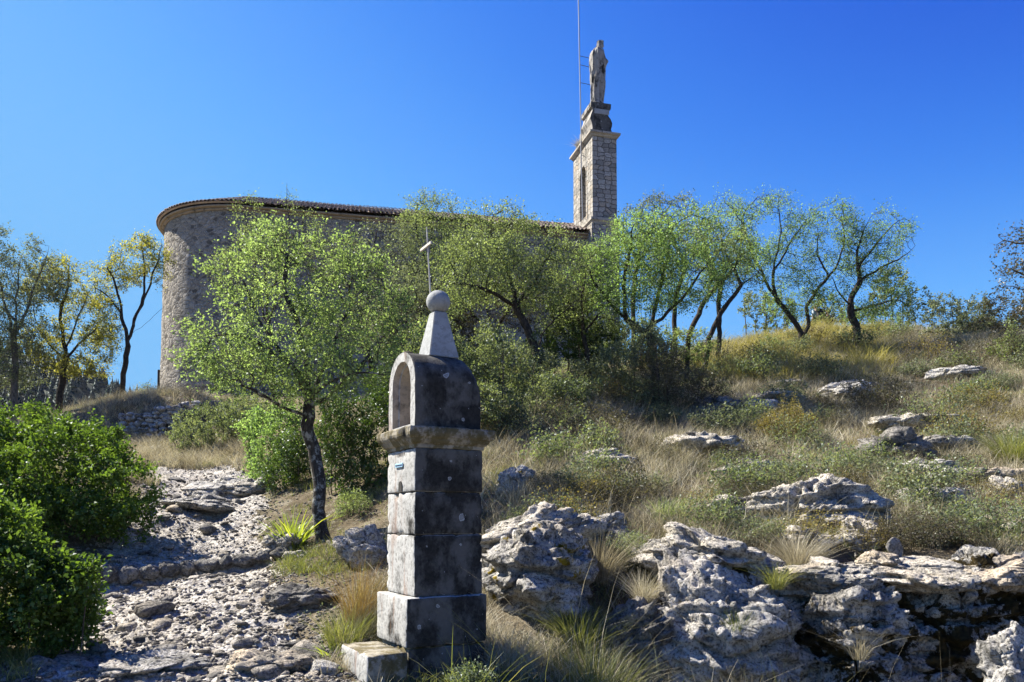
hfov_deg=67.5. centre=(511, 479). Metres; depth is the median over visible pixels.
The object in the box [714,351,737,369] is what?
scrub cushion
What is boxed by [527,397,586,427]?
scrub cushion
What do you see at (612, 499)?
scrub cushion
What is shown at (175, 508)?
path stone
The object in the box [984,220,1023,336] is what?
overhanging tree
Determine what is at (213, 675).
path stone
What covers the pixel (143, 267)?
young tree
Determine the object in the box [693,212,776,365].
hilltop tree
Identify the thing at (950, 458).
scrub cushion
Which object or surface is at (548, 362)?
thicket shrub
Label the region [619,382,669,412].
scrub cushion
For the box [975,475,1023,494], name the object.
scrub cushion
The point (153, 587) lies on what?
path stone
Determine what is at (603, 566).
fescue tuft
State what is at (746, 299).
feathery bush
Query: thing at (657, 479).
scrub cushion
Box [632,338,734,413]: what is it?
thicket shrub
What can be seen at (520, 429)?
scrub cushion
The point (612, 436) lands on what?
scrub cushion
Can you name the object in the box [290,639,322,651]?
path stone
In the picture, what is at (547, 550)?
limestone rock
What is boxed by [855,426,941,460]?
limestone rock
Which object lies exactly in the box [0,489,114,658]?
glossy bush
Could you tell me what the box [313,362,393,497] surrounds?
evergreen bush
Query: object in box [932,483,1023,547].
scrub cushion
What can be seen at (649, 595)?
crack tuft
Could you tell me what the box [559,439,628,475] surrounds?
scrub cushion
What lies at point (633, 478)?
scrub cushion
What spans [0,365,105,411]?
hill
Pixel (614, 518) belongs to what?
limestone rock
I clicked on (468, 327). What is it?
thicket shrub
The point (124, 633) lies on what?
path stone
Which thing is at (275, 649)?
path stone
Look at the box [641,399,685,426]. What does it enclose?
scrub cushion
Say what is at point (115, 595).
path stone
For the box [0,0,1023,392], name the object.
sky
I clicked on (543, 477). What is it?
scrub cushion
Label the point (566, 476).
herbs
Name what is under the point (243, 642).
path stone
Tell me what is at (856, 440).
scrub cushion
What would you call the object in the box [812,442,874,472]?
scrub cushion
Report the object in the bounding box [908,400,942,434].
scrub cushion
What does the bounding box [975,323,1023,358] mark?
scrub cushion
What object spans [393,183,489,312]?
slender tree
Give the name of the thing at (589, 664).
fescue tuft
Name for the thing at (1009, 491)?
scrub cushion
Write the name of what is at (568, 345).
thicket shrub
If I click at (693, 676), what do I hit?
dry weed
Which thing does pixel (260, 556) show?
step stone
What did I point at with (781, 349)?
scrub cushion
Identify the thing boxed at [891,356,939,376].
scrub cushion
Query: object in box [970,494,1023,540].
scrub cushion
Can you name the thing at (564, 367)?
scrub cushion
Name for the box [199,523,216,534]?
path stone
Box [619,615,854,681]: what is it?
dry weed
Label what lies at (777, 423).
heather bush
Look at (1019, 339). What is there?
scrub cushion
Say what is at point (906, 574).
limestone rock
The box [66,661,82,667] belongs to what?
path stone
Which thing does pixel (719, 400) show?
limestone rock
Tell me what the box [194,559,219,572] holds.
step stone
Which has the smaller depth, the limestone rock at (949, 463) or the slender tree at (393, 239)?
the limestone rock at (949, 463)
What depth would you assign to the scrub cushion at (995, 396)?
16.99 m
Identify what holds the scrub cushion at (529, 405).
on the ground at (378, 510)
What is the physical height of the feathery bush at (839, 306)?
3.117 m
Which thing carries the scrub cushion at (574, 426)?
on the ground at (378, 510)
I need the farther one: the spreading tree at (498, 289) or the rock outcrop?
the spreading tree at (498, 289)
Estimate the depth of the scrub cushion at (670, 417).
15.75 m
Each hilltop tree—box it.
[633,205,713,353]
[676,182,763,356]
[681,215,760,373]
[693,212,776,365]
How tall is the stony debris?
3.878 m
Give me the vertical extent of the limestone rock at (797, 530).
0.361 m
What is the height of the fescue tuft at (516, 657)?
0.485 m
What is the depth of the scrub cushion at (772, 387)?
18.40 m
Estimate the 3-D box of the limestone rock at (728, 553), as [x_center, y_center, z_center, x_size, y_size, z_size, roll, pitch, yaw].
[2.119,0.890,8.435,1.525,0.863,1.565,2,-4,-33]
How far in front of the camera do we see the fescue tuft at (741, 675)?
7.11 m
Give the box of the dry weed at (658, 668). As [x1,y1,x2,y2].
[541,630,822,681]
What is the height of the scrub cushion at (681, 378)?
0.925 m
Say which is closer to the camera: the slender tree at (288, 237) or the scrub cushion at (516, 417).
the scrub cushion at (516, 417)
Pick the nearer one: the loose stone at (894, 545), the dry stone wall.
the loose stone at (894, 545)
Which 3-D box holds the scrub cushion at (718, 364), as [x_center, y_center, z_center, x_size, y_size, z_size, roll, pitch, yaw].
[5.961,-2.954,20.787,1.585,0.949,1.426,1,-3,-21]
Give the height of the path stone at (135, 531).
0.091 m
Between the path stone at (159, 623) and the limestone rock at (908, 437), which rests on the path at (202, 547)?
the path stone at (159, 623)
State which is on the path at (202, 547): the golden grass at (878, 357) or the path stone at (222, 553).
the path stone at (222, 553)
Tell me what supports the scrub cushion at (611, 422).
on the ground at (378, 510)
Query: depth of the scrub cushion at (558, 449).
12.34 m
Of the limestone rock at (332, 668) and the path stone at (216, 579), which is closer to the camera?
the limestone rock at (332, 668)
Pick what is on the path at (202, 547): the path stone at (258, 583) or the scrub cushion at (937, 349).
the path stone at (258, 583)
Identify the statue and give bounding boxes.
[589,40,607,102]
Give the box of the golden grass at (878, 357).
[687,310,922,383]
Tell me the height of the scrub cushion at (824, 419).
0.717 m
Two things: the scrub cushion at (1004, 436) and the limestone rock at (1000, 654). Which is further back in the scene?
the scrub cushion at (1004, 436)
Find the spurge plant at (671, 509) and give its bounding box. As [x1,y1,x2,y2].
[633,494,691,524]
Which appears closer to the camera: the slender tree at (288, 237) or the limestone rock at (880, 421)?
the limestone rock at (880, 421)
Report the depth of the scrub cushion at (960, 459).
12.10 m
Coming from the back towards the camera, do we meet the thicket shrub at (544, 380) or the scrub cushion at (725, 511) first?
the thicket shrub at (544, 380)
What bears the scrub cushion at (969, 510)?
on the ground at (378, 510)
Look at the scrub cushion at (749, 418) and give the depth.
15.36 m
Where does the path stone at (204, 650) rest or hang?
on the path at (202, 547)
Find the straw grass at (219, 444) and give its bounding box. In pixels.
[62,383,358,486]
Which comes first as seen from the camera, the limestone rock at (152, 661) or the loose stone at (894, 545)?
the limestone rock at (152, 661)
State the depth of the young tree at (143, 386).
34.03 m
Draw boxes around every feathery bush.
[737,285,796,335]
[799,265,939,327]
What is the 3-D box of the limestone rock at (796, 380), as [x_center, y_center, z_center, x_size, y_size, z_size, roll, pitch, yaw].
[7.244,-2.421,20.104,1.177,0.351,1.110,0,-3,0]
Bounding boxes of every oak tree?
[707,182,875,347]
[806,197,925,345]
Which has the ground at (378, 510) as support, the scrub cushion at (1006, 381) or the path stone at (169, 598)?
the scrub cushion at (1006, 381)
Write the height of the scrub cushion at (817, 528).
0.701 m
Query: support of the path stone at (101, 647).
on the path at (202, 547)
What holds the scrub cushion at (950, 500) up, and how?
on the ground at (378, 510)
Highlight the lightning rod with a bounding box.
[578,0,589,219]
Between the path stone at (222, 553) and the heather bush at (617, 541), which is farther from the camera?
the path stone at (222, 553)
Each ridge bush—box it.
[918,289,1006,337]
[960,295,1023,334]
[982,317,1023,362]
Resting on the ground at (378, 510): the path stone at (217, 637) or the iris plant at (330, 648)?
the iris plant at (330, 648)
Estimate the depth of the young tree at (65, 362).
26.17 m
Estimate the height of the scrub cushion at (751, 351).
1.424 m
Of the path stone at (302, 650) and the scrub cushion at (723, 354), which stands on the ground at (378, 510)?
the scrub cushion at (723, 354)
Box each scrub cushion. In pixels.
[480,386,544,419]
[480,400,535,433]
[483,422,506,440]
[496,410,558,442]
[498,507,524,520]
[502,486,599,518]
[512,420,595,465]
[520,479,612,540]
[524,465,574,498]
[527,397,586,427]
[533,437,570,465]
[534,394,579,418]
[536,439,574,457]
[549,456,608,496]
[555,356,576,373]
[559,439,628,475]
[560,465,625,506]
[561,399,635,436]
[564,351,615,376]
[566,392,635,435]
[569,413,631,449]
[575,470,644,510]
[587,366,645,405]
[587,411,615,424]
[590,469,641,499]
[592,451,666,504]
[606,376,673,404]
[615,469,673,495]
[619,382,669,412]
[624,373,664,394]
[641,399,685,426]
[642,433,687,463]
[644,400,683,425]
[659,362,708,392]
[659,389,695,412]
[662,486,758,534]
[671,484,726,513]
[678,332,735,366]
[682,399,745,434]
[682,486,759,536]
[692,356,722,381]
[696,376,732,395]
[697,446,725,460]
[697,449,795,494]
[704,485,745,497]
[706,444,747,467]
[708,479,754,496]
[711,351,760,379]
[711,444,760,484]
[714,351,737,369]
[714,446,796,488]
[716,419,789,462]
[718,351,737,363]
[722,512,789,545]
[725,404,759,433]
[727,389,784,423]
[729,334,775,366]
[735,337,787,382]
[736,518,785,541]
[748,327,787,351]
[750,405,782,420]
[756,377,813,395]
[760,408,823,446]
[762,455,815,483]
[763,503,864,550]
[766,343,792,357]
[768,346,803,360]
[768,432,859,482]
[773,387,810,402]
[775,333,815,355]
[787,324,834,343]
[787,428,832,447]
[791,347,847,380]
[800,388,833,407]
[811,402,845,421]
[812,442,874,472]
[814,403,856,427]
[815,396,842,406]
[817,398,854,411]
[825,324,881,349]
[825,332,853,348]
[830,461,876,484]
[831,434,908,465]
[837,359,916,412]
[837,452,906,480]
[838,446,875,470]
[839,359,924,414]
[840,511,894,551]
[844,430,883,449]
[856,393,905,412]
[863,315,911,341]
[873,450,964,505]
[875,469,928,499]
[880,446,925,466]
[880,468,933,492]
[880,492,900,511]
[880,508,962,551]
[883,381,977,429]
[884,320,924,333]
[888,500,1006,549]
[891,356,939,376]
[894,470,952,514]
[894,521,943,545]
[896,326,956,360]
[904,449,998,489]
[906,351,929,359]
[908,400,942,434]
[917,394,953,406]
[920,398,1006,440]
[920,413,993,448]
[923,490,981,511]
[924,490,975,513]
[928,339,985,367]
[929,344,987,368]
[931,375,1012,413]
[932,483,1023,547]
[933,452,967,465]
[937,383,985,412]
[938,450,973,465]
[939,371,1009,398]
[945,442,992,467]
[945,499,990,528]
[948,475,987,497]
[952,306,1000,324]
[954,336,987,357]
[969,390,1011,407]
[969,482,1023,510]
[970,368,1013,389]
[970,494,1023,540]
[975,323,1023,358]
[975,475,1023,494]
[980,388,1012,404]
[984,431,1022,445]
[989,400,1023,423]
[992,371,1022,388]
[995,423,1023,446]
[1000,343,1023,368]
[1006,330,1023,354]
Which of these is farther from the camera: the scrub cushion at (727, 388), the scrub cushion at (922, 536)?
the scrub cushion at (727, 388)
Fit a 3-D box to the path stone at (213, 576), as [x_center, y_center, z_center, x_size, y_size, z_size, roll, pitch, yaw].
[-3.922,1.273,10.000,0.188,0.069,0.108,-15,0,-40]
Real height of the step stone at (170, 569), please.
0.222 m
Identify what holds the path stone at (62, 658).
on the path at (202, 547)
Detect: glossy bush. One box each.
[0,396,167,550]
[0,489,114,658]
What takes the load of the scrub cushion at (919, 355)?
on the ground at (378, 510)
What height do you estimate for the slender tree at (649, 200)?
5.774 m
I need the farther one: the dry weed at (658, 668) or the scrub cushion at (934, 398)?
the scrub cushion at (934, 398)
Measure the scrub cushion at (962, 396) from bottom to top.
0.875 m
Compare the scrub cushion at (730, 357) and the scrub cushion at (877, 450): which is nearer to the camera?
the scrub cushion at (877, 450)
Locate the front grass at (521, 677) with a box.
[425,623,679,681]
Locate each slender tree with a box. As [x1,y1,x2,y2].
[194,186,336,418]
[291,208,449,398]
[352,258,469,366]
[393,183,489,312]
[451,260,598,371]
[531,236,643,378]
[603,188,702,351]
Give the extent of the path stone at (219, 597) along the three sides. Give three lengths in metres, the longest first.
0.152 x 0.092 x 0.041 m
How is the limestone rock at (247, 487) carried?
on the path at (202, 547)
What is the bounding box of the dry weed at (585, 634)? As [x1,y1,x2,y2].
[458,531,755,681]
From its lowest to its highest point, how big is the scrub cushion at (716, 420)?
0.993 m
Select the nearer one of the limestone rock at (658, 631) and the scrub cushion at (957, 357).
the limestone rock at (658, 631)
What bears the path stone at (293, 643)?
on the path at (202, 547)
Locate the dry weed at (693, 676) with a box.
[621,650,787,681]
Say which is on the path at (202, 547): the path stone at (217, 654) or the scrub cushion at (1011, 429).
the path stone at (217, 654)
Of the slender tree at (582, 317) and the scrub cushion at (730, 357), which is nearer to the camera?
the slender tree at (582, 317)
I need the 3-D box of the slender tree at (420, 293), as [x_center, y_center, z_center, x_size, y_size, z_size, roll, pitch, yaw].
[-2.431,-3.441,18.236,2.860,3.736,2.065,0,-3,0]
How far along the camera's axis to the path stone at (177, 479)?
16.49 m
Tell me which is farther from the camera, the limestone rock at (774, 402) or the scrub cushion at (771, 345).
the scrub cushion at (771, 345)
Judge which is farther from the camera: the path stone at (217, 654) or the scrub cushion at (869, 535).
the scrub cushion at (869, 535)
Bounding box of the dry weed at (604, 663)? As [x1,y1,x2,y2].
[511,606,769,681]
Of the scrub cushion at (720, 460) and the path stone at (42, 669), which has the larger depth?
the scrub cushion at (720, 460)
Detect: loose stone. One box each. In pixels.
[855,549,900,563]
[886,537,902,556]
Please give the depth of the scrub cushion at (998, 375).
18.41 m
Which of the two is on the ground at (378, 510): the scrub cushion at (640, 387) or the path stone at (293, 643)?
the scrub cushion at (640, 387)
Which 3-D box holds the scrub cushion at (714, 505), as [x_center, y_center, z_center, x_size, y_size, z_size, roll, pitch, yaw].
[2.418,0.470,9.566,1.045,0.849,1.161,3,-4,-43]
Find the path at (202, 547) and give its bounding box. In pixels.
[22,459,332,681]
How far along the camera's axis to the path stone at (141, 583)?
10.28 m
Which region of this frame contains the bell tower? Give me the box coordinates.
[569,101,620,361]
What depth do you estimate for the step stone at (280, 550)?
10.94 m
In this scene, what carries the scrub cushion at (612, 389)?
on the ground at (378, 510)
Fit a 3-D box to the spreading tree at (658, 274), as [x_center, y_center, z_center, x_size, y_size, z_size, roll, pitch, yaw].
[3.404,-4.506,18.915,4.441,4.985,2.721,0,-3,0]
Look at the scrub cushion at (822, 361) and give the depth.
20.36 m
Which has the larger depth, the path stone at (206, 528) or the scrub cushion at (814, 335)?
the scrub cushion at (814, 335)
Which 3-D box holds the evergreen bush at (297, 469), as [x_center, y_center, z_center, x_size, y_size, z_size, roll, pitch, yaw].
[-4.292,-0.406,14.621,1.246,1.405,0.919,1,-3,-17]
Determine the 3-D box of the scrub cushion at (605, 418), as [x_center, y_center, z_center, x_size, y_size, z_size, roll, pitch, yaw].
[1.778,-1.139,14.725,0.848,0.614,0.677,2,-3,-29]
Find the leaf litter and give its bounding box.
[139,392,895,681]
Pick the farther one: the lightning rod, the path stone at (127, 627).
the lightning rod
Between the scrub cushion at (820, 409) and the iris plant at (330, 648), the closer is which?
the iris plant at (330, 648)
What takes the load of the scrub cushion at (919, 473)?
on the ground at (378, 510)
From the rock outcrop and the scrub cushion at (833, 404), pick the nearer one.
the rock outcrop
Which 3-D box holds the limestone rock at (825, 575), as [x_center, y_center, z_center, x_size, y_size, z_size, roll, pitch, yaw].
[3.224,1.026,8.111,1.236,0.432,1.404,2,-3,-28]
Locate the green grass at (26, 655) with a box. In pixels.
[0,327,1023,681]
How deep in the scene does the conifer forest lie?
305.50 m
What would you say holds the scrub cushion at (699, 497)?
on the ground at (378, 510)
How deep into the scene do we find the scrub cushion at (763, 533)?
9.01 m
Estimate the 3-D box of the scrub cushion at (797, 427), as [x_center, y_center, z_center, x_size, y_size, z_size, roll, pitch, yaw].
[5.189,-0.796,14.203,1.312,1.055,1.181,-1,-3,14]
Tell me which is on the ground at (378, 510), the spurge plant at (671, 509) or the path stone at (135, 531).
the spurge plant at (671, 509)
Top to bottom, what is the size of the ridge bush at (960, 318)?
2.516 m
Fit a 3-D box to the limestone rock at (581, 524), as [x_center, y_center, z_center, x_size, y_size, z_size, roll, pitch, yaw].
[0.294,0.603,9.050,1.777,0.701,1.350,3,-4,-44]
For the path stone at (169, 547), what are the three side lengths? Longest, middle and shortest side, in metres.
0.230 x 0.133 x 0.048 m
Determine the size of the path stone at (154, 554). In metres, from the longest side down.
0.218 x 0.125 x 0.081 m
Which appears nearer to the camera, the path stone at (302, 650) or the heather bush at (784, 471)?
the path stone at (302, 650)
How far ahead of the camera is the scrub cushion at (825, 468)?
11.38 m
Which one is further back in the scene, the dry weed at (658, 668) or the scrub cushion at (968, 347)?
the scrub cushion at (968, 347)
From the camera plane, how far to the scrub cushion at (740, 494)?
10.55 m
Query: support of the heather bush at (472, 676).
on the ground at (378, 510)
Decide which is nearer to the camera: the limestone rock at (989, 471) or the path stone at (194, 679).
the path stone at (194, 679)
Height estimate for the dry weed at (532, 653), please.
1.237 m
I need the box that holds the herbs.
[0,328,1023,681]
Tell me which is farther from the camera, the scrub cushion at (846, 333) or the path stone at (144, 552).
the scrub cushion at (846, 333)
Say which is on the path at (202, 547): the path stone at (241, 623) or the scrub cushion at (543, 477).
the path stone at (241, 623)
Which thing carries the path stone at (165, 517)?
on the path at (202, 547)
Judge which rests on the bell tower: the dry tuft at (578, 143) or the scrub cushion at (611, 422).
the dry tuft at (578, 143)
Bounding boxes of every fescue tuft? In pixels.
[472,627,558,680]
[502,625,713,681]
[514,592,646,655]
[582,525,670,586]
[666,664,855,681]
[735,524,857,565]
[963,426,1023,467]
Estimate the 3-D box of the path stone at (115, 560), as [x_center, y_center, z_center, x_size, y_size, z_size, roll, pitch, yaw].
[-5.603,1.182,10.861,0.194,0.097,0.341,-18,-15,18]
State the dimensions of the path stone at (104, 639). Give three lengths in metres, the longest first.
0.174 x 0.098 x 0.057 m
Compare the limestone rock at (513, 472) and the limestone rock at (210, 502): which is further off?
the limestone rock at (210, 502)
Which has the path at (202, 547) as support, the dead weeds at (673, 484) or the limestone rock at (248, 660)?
the limestone rock at (248, 660)
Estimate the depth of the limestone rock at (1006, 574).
7.59 m
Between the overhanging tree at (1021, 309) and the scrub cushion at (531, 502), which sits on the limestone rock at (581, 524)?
the scrub cushion at (531, 502)
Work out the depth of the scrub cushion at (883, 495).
10.42 m
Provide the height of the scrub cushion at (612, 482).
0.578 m
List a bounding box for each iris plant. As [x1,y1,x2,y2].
[251,510,340,550]
[295,638,360,657]
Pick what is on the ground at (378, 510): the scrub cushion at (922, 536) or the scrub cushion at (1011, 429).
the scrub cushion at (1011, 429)
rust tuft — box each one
[282,601,375,650]
[286,549,387,630]
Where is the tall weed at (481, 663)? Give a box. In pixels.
[401,631,550,681]
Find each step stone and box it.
[101,563,119,582]
[117,566,139,583]
[139,564,159,579]
[159,561,179,577]
[180,560,194,576]
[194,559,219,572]
[219,555,233,568]
[231,553,256,567]
[255,550,269,562]
[269,546,288,558]
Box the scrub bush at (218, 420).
[165,391,272,452]
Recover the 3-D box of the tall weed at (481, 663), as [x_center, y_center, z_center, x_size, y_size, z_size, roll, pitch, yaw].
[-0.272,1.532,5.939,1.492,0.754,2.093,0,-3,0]
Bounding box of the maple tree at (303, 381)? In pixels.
[165,203,424,543]
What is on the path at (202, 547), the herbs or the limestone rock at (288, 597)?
the limestone rock at (288, 597)
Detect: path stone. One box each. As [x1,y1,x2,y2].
[26,655,56,666]
[35,668,46,672]
[53,652,88,663]
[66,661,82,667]
[85,640,107,651]
[98,636,108,641]
[100,553,110,558]
[102,592,123,598]
[107,558,128,563]
[116,622,137,631]
[120,632,129,635]
[128,529,143,533]
[131,580,146,586]
[132,635,147,641]
[133,600,175,617]
[137,550,151,554]
[147,586,158,589]
[148,553,158,556]
[151,618,172,631]
[157,514,171,520]
[162,546,174,548]
[162,595,173,600]
[162,641,183,649]
[166,505,182,512]
[167,476,185,482]
[172,494,181,498]
[187,676,199,681]
[196,648,211,652]
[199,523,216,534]
[202,555,210,558]
[205,574,217,577]
[206,671,220,677]
[208,665,225,672]
[209,578,219,581]
[211,634,225,640]
[213,652,228,656]
[214,596,225,598]
[218,550,229,556]
[218,578,229,581]
[219,627,232,632]
[221,617,232,620]
[232,636,258,648]
[234,579,245,583]
[234,621,247,625]
[235,601,248,608]
[245,580,268,588]
[251,664,282,679]
[270,647,280,651]
[284,640,300,645]
[288,617,298,622]
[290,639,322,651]
[295,646,320,658]
[304,670,318,678]
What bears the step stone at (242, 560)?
on the path at (202, 547)
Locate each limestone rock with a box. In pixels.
[96,649,211,677]
[140,644,176,653]
[159,493,234,512]
[180,477,248,497]
[223,476,273,496]
[223,648,312,674]
[261,532,301,552]
[265,582,337,612]
[283,550,307,558]
[308,659,340,674]
[332,524,387,568]
[480,501,608,553]
[480,520,598,623]
[496,464,535,493]
[566,448,637,467]
[595,511,629,539]
[598,596,674,681]
[627,521,785,580]
[653,546,818,681]
[661,431,744,458]
[687,396,744,416]
[688,494,754,516]
[712,458,775,478]
[743,399,780,411]
[745,473,894,533]
[750,388,807,401]
[762,556,891,596]
[770,379,805,385]
[780,525,844,553]
[817,379,876,397]
[836,516,883,551]
[844,555,981,594]
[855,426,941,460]
[867,412,963,432]
[894,486,973,511]
[903,457,963,481]
[924,365,994,379]
[924,434,979,453]
[951,554,1023,592]
[953,484,981,497]
[964,466,1023,482]
[975,621,1023,681]
[983,475,1023,504]
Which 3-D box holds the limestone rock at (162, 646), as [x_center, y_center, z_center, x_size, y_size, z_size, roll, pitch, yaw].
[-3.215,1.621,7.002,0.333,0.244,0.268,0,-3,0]
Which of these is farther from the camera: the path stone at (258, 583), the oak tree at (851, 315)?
the oak tree at (851, 315)
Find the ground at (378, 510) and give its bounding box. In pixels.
[0,330,1023,681]
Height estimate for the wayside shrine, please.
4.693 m
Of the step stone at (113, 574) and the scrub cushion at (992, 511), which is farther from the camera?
the step stone at (113, 574)
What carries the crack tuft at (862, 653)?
on the rock outcrop
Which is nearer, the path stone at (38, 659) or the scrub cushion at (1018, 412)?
the path stone at (38, 659)
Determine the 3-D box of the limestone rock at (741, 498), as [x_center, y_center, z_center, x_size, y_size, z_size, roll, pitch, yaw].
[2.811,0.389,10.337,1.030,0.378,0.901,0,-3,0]
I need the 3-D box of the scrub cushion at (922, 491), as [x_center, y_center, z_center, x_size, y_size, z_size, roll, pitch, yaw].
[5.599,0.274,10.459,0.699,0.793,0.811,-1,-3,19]
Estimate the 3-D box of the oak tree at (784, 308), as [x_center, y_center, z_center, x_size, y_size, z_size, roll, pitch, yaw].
[8.998,-6.748,24.504,5.416,5.599,2.255,0,-3,0]
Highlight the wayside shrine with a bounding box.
[341,227,494,681]
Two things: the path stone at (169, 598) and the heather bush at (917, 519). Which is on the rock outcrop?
the heather bush at (917, 519)
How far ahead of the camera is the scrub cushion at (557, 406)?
15.02 m
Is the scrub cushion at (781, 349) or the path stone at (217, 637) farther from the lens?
the scrub cushion at (781, 349)
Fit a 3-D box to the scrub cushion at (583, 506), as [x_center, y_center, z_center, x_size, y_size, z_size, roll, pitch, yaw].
[0.624,0.452,9.296,1.106,0.894,1.110,-1,-3,23]
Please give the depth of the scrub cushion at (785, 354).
22.40 m
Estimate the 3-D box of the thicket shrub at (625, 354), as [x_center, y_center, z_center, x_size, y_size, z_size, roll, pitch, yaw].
[2.406,-2.656,17.488,2.452,2.238,1.706,0,-3,0]
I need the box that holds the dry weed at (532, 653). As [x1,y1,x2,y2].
[405,576,652,681]
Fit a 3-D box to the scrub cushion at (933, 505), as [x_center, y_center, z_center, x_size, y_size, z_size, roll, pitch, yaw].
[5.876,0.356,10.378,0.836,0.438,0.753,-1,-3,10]
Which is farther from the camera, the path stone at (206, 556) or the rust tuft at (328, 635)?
the path stone at (206, 556)
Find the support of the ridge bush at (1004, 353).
on the ground at (378, 510)
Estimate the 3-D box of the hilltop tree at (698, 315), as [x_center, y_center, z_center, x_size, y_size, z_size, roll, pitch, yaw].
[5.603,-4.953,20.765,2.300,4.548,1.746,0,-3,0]
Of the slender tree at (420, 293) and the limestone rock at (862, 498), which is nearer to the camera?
the limestone rock at (862, 498)
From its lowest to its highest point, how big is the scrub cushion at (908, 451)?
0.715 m
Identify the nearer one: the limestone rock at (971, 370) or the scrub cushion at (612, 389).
the scrub cushion at (612, 389)
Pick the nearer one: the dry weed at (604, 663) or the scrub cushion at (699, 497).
the dry weed at (604, 663)
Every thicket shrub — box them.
[357,354,391,420]
[386,295,490,363]
[398,311,544,438]
[459,325,563,392]
[501,368,610,413]
[515,283,627,375]
[563,317,667,399]
[576,311,722,372]
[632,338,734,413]
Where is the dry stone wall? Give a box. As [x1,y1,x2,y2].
[117,399,258,436]
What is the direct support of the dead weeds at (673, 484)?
on the ground at (378, 510)
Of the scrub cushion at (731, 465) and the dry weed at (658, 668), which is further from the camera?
the scrub cushion at (731, 465)
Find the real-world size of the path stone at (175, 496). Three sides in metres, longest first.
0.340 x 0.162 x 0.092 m
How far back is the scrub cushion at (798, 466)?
11.72 m
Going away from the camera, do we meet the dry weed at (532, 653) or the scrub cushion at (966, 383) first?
the dry weed at (532, 653)
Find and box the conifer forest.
[0,342,137,411]
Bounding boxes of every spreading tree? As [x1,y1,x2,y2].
[425,195,597,395]
[562,195,738,392]
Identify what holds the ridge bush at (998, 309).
on the ground at (378, 510)
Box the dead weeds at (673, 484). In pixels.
[107,328,1023,681]
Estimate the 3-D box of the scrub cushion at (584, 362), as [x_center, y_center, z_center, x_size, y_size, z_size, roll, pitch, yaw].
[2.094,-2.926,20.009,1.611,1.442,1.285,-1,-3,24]
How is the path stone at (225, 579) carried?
on the path at (202, 547)
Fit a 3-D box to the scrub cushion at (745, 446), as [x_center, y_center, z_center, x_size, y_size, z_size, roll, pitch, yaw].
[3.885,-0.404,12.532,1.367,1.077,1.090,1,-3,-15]
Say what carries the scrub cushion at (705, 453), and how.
on the ground at (378, 510)
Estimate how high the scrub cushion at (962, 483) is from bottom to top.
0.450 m
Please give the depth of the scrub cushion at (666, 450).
12.44 m
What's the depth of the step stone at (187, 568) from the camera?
10.50 m
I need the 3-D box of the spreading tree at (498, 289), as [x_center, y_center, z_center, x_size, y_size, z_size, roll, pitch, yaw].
[-0.028,-4.224,17.739,4.038,4.731,2.684,0,-3,0]
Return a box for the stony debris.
[0,448,436,681]
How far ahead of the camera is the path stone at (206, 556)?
10.98 m
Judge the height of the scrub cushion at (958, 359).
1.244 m
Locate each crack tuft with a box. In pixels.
[595,566,686,602]
[704,604,782,631]
[732,557,810,589]
[795,620,899,660]
[924,566,971,580]
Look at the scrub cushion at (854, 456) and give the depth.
12.39 m
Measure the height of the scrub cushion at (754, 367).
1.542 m
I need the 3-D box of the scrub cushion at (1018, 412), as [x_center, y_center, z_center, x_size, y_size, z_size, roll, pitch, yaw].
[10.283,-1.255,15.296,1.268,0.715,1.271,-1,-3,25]
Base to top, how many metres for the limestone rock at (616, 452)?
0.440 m
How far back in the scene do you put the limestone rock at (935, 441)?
13.03 m
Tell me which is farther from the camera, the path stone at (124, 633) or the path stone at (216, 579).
the path stone at (216, 579)
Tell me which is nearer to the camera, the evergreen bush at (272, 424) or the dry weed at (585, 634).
the dry weed at (585, 634)
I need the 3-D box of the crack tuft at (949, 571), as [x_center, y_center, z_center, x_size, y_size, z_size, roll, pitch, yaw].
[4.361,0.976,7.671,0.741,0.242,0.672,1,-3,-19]
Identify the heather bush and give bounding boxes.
[331,488,377,519]
[440,656,498,681]
[588,525,650,570]
[716,473,780,501]
[748,391,818,443]
[759,455,810,482]
[870,503,994,556]
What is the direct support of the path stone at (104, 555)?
on the path at (202, 547)
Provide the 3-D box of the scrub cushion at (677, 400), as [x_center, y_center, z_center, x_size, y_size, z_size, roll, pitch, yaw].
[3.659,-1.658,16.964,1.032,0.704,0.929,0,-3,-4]
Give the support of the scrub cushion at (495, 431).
on the ground at (378, 510)
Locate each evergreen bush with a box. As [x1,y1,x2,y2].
[228,396,314,479]
[253,422,311,492]
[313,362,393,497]
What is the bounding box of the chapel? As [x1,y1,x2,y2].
[156,196,589,398]
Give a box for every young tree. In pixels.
[0,221,76,420]
[18,251,121,413]
[73,226,177,392]
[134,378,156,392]
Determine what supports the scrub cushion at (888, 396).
on the ground at (378, 510)
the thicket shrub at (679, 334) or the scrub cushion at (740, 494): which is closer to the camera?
the scrub cushion at (740, 494)
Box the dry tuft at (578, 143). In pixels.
[567,136,582,147]

